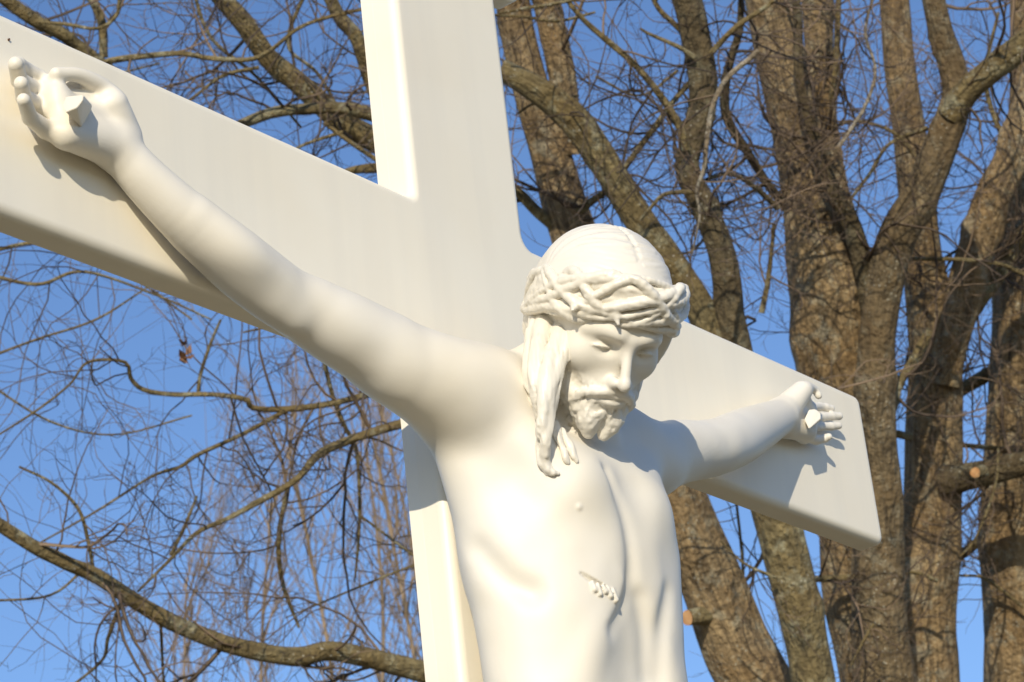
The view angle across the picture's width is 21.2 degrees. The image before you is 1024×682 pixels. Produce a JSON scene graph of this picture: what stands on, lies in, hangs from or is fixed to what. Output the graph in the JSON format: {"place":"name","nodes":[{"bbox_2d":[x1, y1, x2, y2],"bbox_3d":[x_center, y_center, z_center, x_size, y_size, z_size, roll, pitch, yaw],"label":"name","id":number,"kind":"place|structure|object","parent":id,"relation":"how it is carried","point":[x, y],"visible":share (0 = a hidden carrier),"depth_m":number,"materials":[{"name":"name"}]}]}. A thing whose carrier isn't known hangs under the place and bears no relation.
{"place":"outdoors","nodes":[
{"label":"outdoors","id":0,"kind":"place"},
{"bbox_2d":[265,356,421,681],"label":"young tree","id":1,"kind":"object","parent":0,"point":[381,677],"visible":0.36,"depth_m":24.57,"materials":[{"name":"brown plant"}]},
{"bbox_2d":[0,0,1009,681],"label":"sky","id":2,"kind":"structure","parent":0,"point":[970,641],"materials":[{"name":"blue"}]},
{"bbox_3d":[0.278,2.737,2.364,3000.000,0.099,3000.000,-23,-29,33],"label":"ground","id":3,"kind":"structure","parent":0,"visible":0},
{"bbox_2d":[2,343,271,681],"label":"young tree","id":4,"kind":"object","parent":3,"relation":"on","point":[185,654],"visible":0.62,"depth_m":24.34,"materials":[{"name":"brown plant"}]},
{"bbox_2d":[165,344,340,681],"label":"young tree","id":5,"kind":"object","parent":3,"relation":"on","point":[262,674],"visible":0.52,"depth_m":25.49,"materials":[{"name":"brown plant"}]},
{"bbox_2d":[177,299,416,681],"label":"young tree","id":6,"kind":"object","parent":3,"relation":"on","point":[307,538],"visible":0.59,"depth_m":23.48,"materials":[{"name":"brown plant"}]},
{"bbox_2d":[258,344,422,681],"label":"young tree","id":7,"kind":"object","parent":3,"relation":"on","point":[391,532],"visible":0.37,"depth_m":22.43,"materials":[{"name":"brown plant"}]},
{"bbox_2d":[303,384,423,660],"bbox_3d":[-0.809,5.357,26.044,2.437,14.494,1.691,-10,-24,8],"label":"young tree","id":8,"kind":"object","parent":3,"relation":"on","point":[407,527],"visible":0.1,"depth_m":27.25,"materials":[{"name":"brown plant"}]},
{"bbox_2d":[0,0,880,681],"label":"white cross","id":9,"kind":"object","parent":3,"relation":"on","point":[424,230],"visible":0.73,"depth_m":3.53,"materials":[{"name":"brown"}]},
{"bbox_2d":[8,56,842,681],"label":"crucified figure statue","id":10,"kind":"object","parent":9,"relation":"attached to","point":[566,468],"visible":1,"depth_m":3.28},
{"bbox_2d":[0,0,886,681],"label":"linden tree","id":11,"kind":"object","parent":3,"relation":"on","point":[716,590],"visible":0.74,"depth_m":9.24,"materials":[{"name":"brown plant"}]},
{"bbox_2d":[500,0,952,681],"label":"forked tree","id":12,"kind":"object","parent":3,"relation":"on","point":[792,586],"visible":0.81,"depth_m":8.95,"materials":[{"name":"brown plant"}]},
{"bbox_2d":[667,0,1023,681],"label":"broad tree","id":13,"kind":"object","parent":3,"relation":"on","point":[860,331],"visible":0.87,"depth_m":9.77,"materials":[{"name":"brown plant"}]},
{"bbox_2d":[803,0,1023,681],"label":"straight tree","id":14,"kind":"object","parent":3,"relation":"on","point":[963,301],"visible":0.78,"depth_m":10.49,"materials":[{"name":"brown plant"}]},
{"bbox_2d":[847,0,1023,681],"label":"thick tree","id":15,"kind":"object","parent":3,"relation":"on","point":[1003,625],"visible":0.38,"depth_m":10.78,"materials":[{"name":"brown plant"}]}
]}

